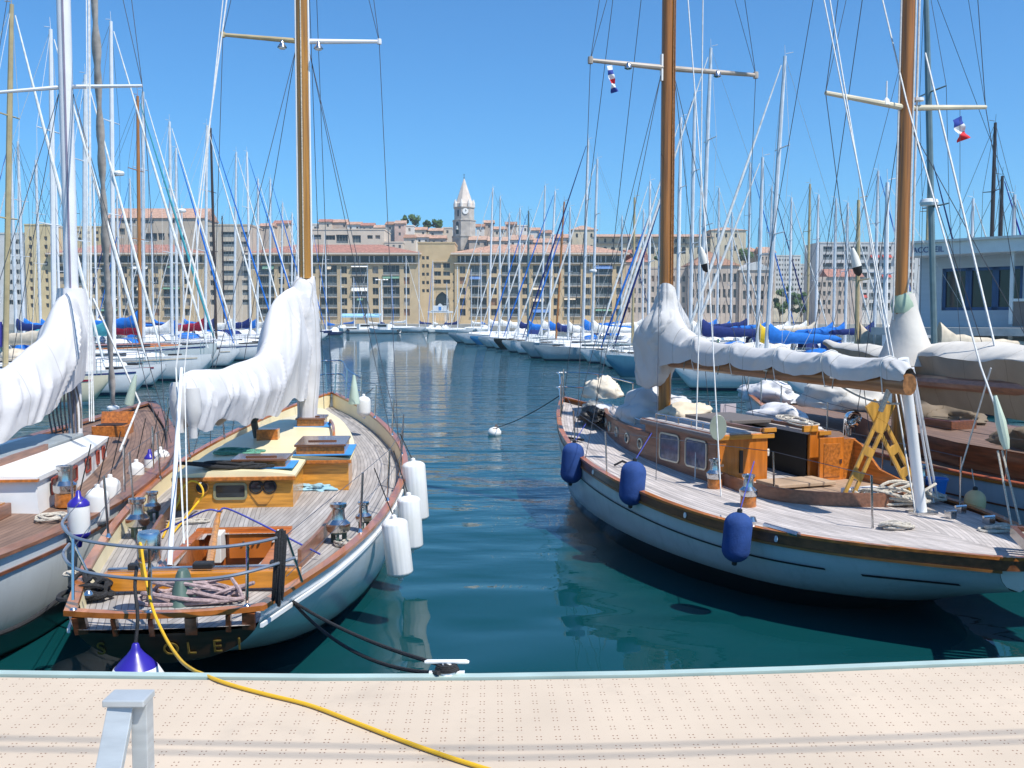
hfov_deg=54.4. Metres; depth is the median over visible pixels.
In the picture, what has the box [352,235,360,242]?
window
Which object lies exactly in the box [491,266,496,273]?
window
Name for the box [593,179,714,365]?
sailing boat
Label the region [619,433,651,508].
fender
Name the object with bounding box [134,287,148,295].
window
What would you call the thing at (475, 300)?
window
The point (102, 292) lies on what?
window
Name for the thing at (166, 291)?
window
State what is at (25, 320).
sailing boat
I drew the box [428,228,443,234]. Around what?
hill house
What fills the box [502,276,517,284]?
window
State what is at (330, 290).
window
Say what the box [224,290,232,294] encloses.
window
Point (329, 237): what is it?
window
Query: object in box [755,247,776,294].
town house
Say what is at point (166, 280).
window
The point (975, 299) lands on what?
window
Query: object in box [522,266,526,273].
window
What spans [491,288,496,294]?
window
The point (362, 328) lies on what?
motor launch
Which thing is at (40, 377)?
sailing yacht
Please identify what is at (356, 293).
window
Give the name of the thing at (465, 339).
sailing boat
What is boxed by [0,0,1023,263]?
sky
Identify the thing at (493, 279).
window
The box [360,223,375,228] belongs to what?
hill house
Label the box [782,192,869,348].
sailing boat
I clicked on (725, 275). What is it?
building
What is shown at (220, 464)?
rope coil
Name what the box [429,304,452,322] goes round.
kiosk
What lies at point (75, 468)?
window
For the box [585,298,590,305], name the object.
window
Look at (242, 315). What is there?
apartment block
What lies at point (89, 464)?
window
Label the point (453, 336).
sailing boat
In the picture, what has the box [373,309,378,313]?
window
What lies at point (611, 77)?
flag
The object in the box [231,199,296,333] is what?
sailing boat
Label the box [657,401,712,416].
sail bag
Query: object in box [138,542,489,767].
hose
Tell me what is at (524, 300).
window
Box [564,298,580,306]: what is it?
window
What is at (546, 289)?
window
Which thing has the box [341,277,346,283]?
window
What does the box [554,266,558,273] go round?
window
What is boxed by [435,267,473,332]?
sailing boat
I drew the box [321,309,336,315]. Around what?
window
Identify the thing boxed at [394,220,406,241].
hill house
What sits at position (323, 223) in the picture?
hill house
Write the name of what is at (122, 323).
sailing boat
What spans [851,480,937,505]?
rope coil
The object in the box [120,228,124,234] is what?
window
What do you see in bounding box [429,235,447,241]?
hill house
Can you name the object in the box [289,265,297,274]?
window
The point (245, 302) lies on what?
window
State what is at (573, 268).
window
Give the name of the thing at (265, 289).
window
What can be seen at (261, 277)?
window
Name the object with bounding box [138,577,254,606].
rope coil
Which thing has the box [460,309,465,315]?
window
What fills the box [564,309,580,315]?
window
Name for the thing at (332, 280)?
window
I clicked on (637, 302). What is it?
town house
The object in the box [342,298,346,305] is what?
window
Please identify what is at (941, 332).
sailing boat
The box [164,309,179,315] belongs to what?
window
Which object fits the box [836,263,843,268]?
window
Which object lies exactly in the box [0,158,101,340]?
sailing boat
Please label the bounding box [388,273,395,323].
sailing boat
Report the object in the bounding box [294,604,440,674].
mooring rope
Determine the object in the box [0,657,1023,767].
dock
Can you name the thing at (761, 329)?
sailing boat
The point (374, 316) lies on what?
cafe awning
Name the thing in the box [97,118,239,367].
sailing boat
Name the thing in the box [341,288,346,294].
window
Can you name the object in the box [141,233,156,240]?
window
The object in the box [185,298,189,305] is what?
window
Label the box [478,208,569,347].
sailing boat
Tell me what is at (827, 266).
window
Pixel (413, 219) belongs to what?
tree
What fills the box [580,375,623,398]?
sail bag
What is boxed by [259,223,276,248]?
hill house
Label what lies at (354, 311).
window
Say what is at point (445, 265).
window
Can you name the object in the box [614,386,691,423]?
sail bag
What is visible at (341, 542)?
rope coil
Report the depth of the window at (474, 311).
349.64 m
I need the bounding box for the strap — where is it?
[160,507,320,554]
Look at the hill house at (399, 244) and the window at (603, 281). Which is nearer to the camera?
the window at (603, 281)
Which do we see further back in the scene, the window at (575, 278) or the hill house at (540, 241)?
the hill house at (540, 241)
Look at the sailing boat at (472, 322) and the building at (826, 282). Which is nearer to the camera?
the sailing boat at (472, 322)
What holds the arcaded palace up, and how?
on the hillside
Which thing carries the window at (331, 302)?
in the quay block at (375, 258)
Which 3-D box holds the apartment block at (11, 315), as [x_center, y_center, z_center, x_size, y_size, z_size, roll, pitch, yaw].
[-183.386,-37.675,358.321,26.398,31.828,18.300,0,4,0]
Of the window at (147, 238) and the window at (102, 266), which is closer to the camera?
the window at (102, 266)
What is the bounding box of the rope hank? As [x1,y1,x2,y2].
[271,528,286,606]
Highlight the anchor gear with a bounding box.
[577,405,604,422]
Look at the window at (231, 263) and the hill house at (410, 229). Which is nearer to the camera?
the window at (231, 263)
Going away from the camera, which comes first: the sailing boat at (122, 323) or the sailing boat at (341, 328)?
the sailing boat at (122, 323)
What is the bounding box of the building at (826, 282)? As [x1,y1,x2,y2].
[817,269,864,323]
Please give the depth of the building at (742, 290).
347.87 m
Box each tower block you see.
[24,224,62,322]
[775,255,800,293]
[800,264,803,293]
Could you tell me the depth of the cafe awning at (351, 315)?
321.48 m
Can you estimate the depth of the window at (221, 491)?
11.78 m
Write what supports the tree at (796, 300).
on the quay
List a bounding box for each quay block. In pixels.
[45,245,208,323]
[244,245,421,323]
[451,245,629,323]
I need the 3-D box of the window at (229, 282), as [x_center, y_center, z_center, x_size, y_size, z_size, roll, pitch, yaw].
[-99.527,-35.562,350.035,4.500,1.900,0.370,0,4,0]
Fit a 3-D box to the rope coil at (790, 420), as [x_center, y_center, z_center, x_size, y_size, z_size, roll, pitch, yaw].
[4.092,0.514,14.339,0.413,0.052,1.543,0,4,0]
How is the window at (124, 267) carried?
in the quay block at (164, 296)
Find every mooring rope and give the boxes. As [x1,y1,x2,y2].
[0,596,63,635]
[292,600,448,665]
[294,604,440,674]
[497,396,558,427]
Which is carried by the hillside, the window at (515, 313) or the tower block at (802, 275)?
the tower block at (802, 275)
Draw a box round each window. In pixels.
[51,475,57,494]
[73,465,77,481]
[85,456,91,472]
[96,450,99,464]
[101,265,116,274]
[101,276,116,284]
[101,287,116,295]
[102,445,105,459]
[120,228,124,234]
[122,266,126,273]
[122,298,127,305]
[133,268,147,274]
[133,276,148,284]
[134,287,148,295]
[134,298,148,306]
[134,309,148,315]
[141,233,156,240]
[153,266,157,273]
[158,233,164,239]
[163,265,179,274]
[163,276,179,284]
[164,288,179,295]
[164,298,179,306]
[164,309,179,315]
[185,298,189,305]
[185,309,189,315]
[213,482,246,499]
[221,232,233,236]
[222,280,233,284]
[223,242,233,246]
[224,251,233,255]
[224,261,233,265]
[224,271,233,275]
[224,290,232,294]
[225,300,232,304]
[242,300,248,304]
[259,265,273,274]
[259,276,273,284]
[259,287,273,295]
[259,298,274,306]
[259,309,267,315]
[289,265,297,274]
[312,235,320,238]
[320,265,336,274]
[321,276,336,284]
[321,287,336,295]
[321,298,336,306]
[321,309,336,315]
[326,235,334,239]
[336,235,347,242]
[341,266,346,273]
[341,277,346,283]
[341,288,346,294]
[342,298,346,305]
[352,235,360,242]
[352,267,366,274]
[352,276,366,284]
[352,291,366,295]
[352,298,366,306]
[352,309,368,315]
[372,266,377,273]
[373,277,377,283]
[373,288,377,294]
[373,298,377,305]
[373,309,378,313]
[383,265,399,274]
[383,277,399,284]
[383,287,399,295]
[383,298,399,306]
[383,309,399,315]
[404,266,409,273]
[404,277,409,283]
[404,288,409,294]
[404,298,409,305]
[404,309,409,315]
[434,263,440,267]
[434,271,440,275]
[443,263,449,267]
[443,271,449,275]
[460,266,464,273]
[460,288,465,294]
[460,298,465,305]
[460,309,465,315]
[470,265,486,274]
[470,276,486,284]
[470,287,486,295]
[470,298,486,306]
[470,309,486,315]
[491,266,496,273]
[491,277,496,283]
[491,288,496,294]
[491,298,496,305]
[491,309,496,315]
[502,265,517,274]
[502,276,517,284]
[502,287,517,295]
[502,298,517,306]
[502,309,517,315]
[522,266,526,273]
[522,288,526,294]
[522,298,526,305]
[533,265,548,274]
[533,276,548,284]
[533,287,548,295]
[533,298,548,306]
[533,313,547,315]
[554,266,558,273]
[564,265,580,274]
[564,276,580,284]
[564,287,580,295]
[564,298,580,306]
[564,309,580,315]
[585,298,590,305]
[585,309,590,315]
[595,276,611,284]
[595,287,611,295]
[595,298,611,306]
[595,310,611,315]
[596,269,611,274]
[659,432,679,462]
[684,437,706,469]
[823,247,831,251]
[823,254,831,259]
[823,263,831,268]
[836,247,843,251]
[836,254,843,259]
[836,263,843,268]
[869,293,877,299]
[942,268,968,310]
[968,267,995,309]
[995,266,1022,309]
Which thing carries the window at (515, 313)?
in the quay block at (462, 260)
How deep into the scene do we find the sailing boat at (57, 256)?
98.26 m
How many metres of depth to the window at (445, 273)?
349.29 m
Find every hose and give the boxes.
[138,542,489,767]
[162,480,203,537]
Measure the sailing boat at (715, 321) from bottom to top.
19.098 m
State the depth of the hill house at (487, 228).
420.73 m
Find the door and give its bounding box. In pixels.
[818,437,843,479]
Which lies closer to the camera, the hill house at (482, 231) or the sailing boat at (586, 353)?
the sailing boat at (586, 353)
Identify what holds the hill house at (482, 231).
on the hillside
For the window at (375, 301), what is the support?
in the quay block at (375, 258)
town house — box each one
[623,250,647,322]
[650,267,687,312]
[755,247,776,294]
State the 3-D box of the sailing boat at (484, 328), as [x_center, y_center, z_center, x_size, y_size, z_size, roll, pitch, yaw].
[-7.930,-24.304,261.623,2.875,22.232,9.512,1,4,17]
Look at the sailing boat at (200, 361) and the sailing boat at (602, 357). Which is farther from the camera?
the sailing boat at (602, 357)
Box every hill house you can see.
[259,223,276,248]
[273,220,293,246]
[312,223,318,228]
[318,219,332,228]
[332,219,349,228]
[346,222,362,228]
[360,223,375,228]
[373,225,384,228]
[384,241,404,248]
[385,222,394,240]
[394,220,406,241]
[403,235,416,251]
[406,225,415,234]
[415,227,427,234]
[415,234,430,251]
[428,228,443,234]
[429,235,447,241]
[442,227,452,241]
[468,236,488,248]
[476,224,484,235]
[483,220,494,236]
[487,237,507,245]
[494,226,506,236]
[505,222,516,236]
[510,235,533,244]
[516,225,527,234]
[527,228,540,244]
[533,238,555,244]
[539,230,551,237]
[550,234,568,244]
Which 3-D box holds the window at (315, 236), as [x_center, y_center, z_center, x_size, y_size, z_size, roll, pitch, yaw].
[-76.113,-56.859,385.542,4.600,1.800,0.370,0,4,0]
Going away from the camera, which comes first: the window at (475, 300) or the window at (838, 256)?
the window at (838, 256)
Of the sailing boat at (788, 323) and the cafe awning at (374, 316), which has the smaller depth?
the sailing boat at (788, 323)
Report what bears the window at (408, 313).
in the quay block at (375, 258)
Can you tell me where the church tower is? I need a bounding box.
[452,177,475,250]
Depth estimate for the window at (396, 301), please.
349.38 m
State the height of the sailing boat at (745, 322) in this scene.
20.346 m
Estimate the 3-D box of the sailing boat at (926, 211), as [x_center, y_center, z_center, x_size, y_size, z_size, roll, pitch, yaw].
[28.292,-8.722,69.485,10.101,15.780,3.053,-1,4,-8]
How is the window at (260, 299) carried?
in the quay block at (375, 258)
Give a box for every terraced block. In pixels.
[77,226,100,247]
[108,208,218,251]
[312,229,390,244]
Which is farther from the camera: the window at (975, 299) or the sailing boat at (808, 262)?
the sailing boat at (808, 262)
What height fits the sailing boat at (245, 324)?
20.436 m
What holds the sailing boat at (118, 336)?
on the water
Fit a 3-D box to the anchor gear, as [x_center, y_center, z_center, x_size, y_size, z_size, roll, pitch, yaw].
[1.419,0.508,17.299,0.545,0.295,0.837,-1,4,-21]
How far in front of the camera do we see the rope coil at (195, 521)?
10.98 m
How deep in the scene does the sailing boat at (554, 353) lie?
78.17 m
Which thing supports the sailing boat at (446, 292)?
on the water
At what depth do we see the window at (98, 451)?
13.56 m
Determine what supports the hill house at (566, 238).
on the hillside
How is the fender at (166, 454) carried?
hanging from the sailing yacht at (40, 377)
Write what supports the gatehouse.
on the quay
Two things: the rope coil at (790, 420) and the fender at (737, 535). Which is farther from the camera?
the rope coil at (790, 420)
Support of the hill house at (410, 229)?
on the hillside
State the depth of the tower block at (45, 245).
348.73 m
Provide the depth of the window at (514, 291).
349.21 m
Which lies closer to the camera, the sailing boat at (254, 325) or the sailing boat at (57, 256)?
the sailing boat at (57, 256)
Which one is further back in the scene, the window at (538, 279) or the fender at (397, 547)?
the window at (538, 279)
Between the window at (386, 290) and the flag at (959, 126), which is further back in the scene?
the window at (386, 290)
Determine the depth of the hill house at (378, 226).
421.08 m
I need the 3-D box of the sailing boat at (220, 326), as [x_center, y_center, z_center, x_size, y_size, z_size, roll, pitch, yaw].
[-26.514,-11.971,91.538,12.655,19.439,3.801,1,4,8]
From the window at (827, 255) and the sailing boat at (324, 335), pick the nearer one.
the sailing boat at (324, 335)
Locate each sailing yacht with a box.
[0,0,174,657]
[60,0,407,662]
[556,0,1023,608]
[737,0,1023,525]
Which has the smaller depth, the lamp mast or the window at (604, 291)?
the lamp mast
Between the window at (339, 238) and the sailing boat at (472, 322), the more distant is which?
the window at (339, 238)
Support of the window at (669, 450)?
in the sailing yacht at (820, 538)
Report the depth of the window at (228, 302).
350.32 m
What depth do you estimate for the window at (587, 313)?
349.64 m
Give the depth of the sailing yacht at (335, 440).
11.18 m
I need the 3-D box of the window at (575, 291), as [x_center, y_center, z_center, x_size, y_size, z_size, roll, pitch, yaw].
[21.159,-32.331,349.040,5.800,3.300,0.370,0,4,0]
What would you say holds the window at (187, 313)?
in the quay block at (164, 296)
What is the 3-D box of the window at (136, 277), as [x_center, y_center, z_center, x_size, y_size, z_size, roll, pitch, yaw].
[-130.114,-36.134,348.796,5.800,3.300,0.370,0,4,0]
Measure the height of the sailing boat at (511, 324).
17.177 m
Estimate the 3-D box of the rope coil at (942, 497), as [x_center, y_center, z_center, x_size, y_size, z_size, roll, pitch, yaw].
[5.072,1.387,12.344,0.646,0.139,0.325,0,4,0]
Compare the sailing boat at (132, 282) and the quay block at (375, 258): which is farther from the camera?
the quay block at (375, 258)
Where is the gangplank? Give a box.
[1010,525,1023,549]
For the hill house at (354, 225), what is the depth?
426.58 m
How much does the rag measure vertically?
0.113 m
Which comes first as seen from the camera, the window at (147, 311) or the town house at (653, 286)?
the window at (147, 311)
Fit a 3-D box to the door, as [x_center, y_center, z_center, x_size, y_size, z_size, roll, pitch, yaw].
[4.339,1.034,13.529,0.400,0.620,0.054,-1,4,-21]
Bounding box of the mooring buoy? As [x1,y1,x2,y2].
[488,425,500,435]
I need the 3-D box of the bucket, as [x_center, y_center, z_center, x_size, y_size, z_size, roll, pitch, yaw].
[5.481,1.314,12.835,0.270,0.295,0.270,0,4,0]
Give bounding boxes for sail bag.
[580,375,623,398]
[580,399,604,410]
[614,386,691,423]
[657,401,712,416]
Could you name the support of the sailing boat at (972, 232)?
on the water
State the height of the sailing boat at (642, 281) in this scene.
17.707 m
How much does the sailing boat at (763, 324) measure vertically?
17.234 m
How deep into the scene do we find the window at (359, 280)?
348.95 m
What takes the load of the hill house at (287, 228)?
on the hillside
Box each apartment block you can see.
[0,233,26,323]
[207,224,262,322]
[803,242,919,323]
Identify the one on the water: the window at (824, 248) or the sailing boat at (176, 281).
the sailing boat at (176, 281)
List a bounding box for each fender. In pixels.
[67,444,91,547]
[85,437,109,525]
[100,431,120,498]
[112,565,163,671]
[128,418,145,474]
[144,411,158,467]
[154,407,169,464]
[357,388,372,418]
[374,468,412,580]
[393,451,422,552]
[400,434,428,520]
[560,424,585,485]
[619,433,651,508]
[722,461,754,565]
[964,469,985,508]
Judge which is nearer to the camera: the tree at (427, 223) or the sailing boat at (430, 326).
the sailing boat at (430, 326)
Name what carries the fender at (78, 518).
hanging from the sailing yacht at (40, 377)
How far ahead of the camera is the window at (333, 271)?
348.70 m
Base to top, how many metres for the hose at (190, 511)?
0.390 m
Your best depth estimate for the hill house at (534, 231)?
410.89 m
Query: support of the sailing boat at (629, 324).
on the water
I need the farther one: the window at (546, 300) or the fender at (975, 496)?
the window at (546, 300)
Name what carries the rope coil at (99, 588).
on the sailing yacht at (335, 440)
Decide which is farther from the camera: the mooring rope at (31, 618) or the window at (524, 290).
the window at (524, 290)
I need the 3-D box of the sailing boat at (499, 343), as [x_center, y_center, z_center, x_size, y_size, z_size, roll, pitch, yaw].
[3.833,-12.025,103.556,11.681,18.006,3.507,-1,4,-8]
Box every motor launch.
[346,324,377,332]
[369,324,400,333]
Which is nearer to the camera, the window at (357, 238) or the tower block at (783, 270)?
the window at (357, 238)
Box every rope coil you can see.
[34,511,66,521]
[56,568,115,602]
[62,570,77,576]
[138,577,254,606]
[153,518,210,525]
[178,460,274,468]
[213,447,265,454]
[333,538,352,546]
[775,414,819,426]
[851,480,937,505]
[878,520,914,529]
[900,489,946,501]
[977,523,1016,532]
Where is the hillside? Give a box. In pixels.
[427,231,802,323]
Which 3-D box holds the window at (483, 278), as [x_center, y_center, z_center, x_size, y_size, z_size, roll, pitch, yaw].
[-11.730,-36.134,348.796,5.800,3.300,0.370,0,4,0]
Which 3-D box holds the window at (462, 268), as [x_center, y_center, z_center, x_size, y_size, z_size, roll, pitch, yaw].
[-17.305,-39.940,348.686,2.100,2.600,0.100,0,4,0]
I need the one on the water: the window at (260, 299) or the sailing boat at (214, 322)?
the sailing boat at (214, 322)
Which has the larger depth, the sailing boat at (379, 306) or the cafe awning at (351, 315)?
the cafe awning at (351, 315)
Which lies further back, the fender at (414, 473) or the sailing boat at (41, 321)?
the sailing boat at (41, 321)
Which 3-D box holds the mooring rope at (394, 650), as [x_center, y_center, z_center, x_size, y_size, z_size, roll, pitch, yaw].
[-1.030,1.637,6.657,0.024,0.275,2.547,-2,4,-32]
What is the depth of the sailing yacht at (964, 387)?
14.05 m
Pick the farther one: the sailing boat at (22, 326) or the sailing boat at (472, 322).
the sailing boat at (472, 322)
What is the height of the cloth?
0.307 m
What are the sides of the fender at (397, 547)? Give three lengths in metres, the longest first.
1.183 x 0.312 x 0.304 m
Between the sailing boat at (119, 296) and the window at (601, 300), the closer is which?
the sailing boat at (119, 296)
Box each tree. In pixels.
[408,214,420,226]
[422,220,431,232]
[432,219,442,227]
[738,248,753,264]
[773,288,786,323]
[782,285,799,312]
[794,292,806,323]
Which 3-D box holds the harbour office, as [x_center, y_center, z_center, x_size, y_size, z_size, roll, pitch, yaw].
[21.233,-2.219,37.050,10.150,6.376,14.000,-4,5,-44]
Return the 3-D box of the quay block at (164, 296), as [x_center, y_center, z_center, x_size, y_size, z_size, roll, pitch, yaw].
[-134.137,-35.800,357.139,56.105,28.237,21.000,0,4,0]
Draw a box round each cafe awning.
[342,314,362,317]
[366,314,380,317]
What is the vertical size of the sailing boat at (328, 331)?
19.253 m
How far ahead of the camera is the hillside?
391.80 m
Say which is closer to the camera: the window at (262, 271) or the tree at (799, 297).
the tree at (799, 297)
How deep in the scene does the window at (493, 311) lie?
349.64 m
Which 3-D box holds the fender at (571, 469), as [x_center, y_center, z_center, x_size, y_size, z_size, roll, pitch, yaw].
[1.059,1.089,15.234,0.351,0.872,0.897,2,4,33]
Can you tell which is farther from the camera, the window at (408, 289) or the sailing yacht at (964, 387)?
the window at (408, 289)
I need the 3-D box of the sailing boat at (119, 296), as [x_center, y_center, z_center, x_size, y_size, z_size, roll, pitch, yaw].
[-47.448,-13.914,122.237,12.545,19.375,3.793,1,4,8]
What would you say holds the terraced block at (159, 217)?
on the hillside
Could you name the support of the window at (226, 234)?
in the apartment block at (242, 315)
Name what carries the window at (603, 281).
in the quay block at (462, 260)
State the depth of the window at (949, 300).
38.98 m
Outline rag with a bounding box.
[303,483,337,491]
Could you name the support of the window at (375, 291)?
in the quay block at (375, 258)
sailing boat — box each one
[0,0,107,405]
[0,17,150,395]
[0,64,165,386]
[0,135,62,347]
[0,141,99,340]
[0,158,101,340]
[2,13,211,380]
[21,181,120,341]
[31,170,130,340]
[77,178,150,337]
[78,92,216,368]
[80,83,220,368]
[89,195,166,326]
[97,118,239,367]
[98,177,181,325]
[116,142,236,348]
[123,212,199,334]
[124,119,262,360]
[128,125,268,343]
[154,204,225,332]
[168,217,237,331]
[174,150,276,341]
[186,152,289,338]
[195,216,259,331]
[198,177,289,335]
[210,177,297,335]
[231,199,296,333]
[252,212,327,339]
[254,221,323,332]
[312,232,331,337]
[319,237,343,335]
[336,269,346,331]
[342,277,365,329]
[355,264,384,327]
[374,288,384,327]
[383,260,425,331]
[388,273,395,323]
[407,251,437,331]
[427,261,441,332]
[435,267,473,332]
[442,283,450,327]
[448,188,526,342]
[456,196,547,344]
[458,269,490,330]
[470,213,551,345]
[475,254,490,331]
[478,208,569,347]
[488,206,572,348]
[494,184,598,350]
[501,189,608,352]
[512,200,605,353]
[520,138,650,357]
[525,205,613,341]
[534,157,651,360]
[577,216,646,334]
[580,191,655,363]
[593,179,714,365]
[597,209,657,339]
[598,208,720,368]
[605,44,824,379]
[605,114,755,354]
[610,90,796,355]
[618,227,696,338]
[674,208,732,322]
[675,52,868,390]
[680,186,755,323]
[692,212,763,322]
[693,161,793,341]
[694,147,841,352]
[715,185,809,342]
[733,196,826,342]
[745,178,853,342]
[764,192,854,346]
[771,188,918,392]
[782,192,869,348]
[788,173,980,394]
[791,203,881,350]
[798,164,910,351]
[826,0,1023,415]
[851,160,952,342]
[927,193,985,337]
[948,119,1023,237]
[973,173,1021,236]
[991,185,1023,236]
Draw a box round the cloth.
[596,404,611,408]
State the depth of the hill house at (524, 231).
420.73 m
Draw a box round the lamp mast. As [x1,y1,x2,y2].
[375,279,387,321]
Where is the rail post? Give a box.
[95,689,154,767]
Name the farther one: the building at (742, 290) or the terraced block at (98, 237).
the terraced block at (98, 237)
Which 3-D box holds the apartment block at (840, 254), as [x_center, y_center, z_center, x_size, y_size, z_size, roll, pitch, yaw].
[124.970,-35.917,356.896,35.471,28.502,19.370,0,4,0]
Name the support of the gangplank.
on the dock
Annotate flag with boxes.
[607,65,617,92]
[953,116,970,142]
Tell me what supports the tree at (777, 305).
on the quay
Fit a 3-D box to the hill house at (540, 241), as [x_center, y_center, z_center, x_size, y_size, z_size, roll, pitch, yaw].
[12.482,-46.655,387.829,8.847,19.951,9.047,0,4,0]
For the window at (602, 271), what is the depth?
348.57 m
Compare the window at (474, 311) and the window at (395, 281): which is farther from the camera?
the window at (474, 311)
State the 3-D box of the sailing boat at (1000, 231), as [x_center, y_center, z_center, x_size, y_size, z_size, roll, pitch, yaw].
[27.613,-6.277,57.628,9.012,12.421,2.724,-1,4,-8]
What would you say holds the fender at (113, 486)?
hanging from the sailing yacht at (40, 377)
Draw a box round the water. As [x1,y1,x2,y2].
[0,330,1023,673]
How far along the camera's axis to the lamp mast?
320.75 m
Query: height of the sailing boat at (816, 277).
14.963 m
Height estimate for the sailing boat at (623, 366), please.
18.584 m
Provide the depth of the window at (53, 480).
11.19 m
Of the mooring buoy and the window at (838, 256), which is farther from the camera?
the window at (838, 256)
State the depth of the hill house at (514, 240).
385.40 m
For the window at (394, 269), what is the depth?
348.70 m
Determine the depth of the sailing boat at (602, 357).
65.38 m
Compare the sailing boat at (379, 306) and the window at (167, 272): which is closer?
the sailing boat at (379, 306)
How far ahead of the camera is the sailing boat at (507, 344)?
98.19 m
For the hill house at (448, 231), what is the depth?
421.78 m
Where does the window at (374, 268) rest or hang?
in the quay block at (375, 258)
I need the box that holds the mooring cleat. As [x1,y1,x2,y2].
[424,659,468,675]
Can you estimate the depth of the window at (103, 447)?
14.08 m
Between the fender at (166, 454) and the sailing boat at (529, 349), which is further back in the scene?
the sailing boat at (529, 349)
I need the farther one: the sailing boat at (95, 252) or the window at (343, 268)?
the window at (343, 268)
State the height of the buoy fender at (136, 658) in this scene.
1.021 m
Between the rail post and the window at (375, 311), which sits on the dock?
the rail post
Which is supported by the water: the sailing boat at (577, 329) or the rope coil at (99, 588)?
the sailing boat at (577, 329)
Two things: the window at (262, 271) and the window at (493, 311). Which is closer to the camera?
the window at (262, 271)
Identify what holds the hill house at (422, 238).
on the hillside
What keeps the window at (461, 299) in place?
in the quay block at (462, 260)
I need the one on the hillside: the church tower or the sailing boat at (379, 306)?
the church tower
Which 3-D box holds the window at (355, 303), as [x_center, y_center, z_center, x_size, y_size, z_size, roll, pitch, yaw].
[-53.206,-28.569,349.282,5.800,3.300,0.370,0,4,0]
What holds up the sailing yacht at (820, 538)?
on the water
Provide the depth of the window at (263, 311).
349.64 m
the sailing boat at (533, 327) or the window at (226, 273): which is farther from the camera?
the window at (226, 273)
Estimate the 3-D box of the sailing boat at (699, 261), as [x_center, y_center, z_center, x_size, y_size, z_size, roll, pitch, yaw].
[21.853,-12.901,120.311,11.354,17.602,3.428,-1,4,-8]
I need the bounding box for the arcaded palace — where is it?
[568,226,755,266]
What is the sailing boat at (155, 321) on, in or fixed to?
on the water
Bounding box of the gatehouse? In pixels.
[417,242,457,323]
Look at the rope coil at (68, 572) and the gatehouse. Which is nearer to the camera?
the rope coil at (68, 572)
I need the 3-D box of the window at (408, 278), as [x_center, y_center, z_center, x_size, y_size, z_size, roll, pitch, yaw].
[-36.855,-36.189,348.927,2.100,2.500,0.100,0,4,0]
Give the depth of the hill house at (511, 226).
416.76 m
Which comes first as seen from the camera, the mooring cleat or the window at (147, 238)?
the mooring cleat
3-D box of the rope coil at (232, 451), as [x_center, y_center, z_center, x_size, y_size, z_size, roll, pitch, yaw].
[-3.602,0.883,13.131,0.695,0.071,0.468,0,4,0]
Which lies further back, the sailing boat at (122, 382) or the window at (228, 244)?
the window at (228, 244)
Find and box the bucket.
[926,475,948,493]
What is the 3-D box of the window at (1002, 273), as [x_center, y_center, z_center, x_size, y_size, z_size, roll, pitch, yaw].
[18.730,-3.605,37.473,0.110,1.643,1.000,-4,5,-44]
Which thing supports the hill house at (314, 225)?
on the hillside
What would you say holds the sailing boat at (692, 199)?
on the water
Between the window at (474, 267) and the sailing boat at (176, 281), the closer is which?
the sailing boat at (176, 281)
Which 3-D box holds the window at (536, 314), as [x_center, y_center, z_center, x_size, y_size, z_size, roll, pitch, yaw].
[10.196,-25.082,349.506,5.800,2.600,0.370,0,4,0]
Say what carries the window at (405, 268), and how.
in the quay block at (375, 258)
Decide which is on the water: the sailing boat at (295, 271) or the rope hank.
the sailing boat at (295, 271)
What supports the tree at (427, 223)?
on the hillside
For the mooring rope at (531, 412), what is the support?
attached to the sailing yacht at (820, 538)
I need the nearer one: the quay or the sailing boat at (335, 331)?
the sailing boat at (335, 331)
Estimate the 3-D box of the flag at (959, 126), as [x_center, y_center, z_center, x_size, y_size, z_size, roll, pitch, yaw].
[6.507,-3.698,14.446,0.211,0.340,0.098,-27,14,-21]
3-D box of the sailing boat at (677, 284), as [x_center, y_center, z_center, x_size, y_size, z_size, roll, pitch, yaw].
[10.980,-8.605,61.680,10.692,16.551,3.208,-1,4,-8]
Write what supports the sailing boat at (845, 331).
on the water
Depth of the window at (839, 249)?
347.93 m
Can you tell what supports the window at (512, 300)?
in the quay block at (462, 260)
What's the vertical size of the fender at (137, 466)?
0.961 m
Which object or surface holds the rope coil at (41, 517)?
on the sailing yacht at (40, 377)
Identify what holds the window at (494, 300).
in the quay block at (462, 260)
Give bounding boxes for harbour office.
[871,235,1023,340]
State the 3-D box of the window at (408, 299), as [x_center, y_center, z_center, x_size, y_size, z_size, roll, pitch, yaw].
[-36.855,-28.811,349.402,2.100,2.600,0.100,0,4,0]
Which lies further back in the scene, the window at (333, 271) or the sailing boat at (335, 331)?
the window at (333, 271)
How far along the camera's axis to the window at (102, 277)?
348.95 m
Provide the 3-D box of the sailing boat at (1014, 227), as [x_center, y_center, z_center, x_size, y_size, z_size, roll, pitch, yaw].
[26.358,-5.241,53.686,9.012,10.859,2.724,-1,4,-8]
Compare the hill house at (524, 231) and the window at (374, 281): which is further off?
the hill house at (524, 231)
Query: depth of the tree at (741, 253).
421.94 m
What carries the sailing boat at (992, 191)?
on the water
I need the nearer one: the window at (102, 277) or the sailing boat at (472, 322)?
the sailing boat at (472, 322)
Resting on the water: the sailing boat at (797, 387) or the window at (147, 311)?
the sailing boat at (797, 387)
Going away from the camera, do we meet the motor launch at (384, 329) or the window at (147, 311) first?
the motor launch at (384, 329)
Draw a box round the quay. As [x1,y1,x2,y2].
[9,324,889,329]
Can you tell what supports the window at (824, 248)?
in the apartment block at (840, 254)
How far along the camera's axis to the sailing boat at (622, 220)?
142.94 m
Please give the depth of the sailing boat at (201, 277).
157.04 m
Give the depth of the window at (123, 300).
349.38 m

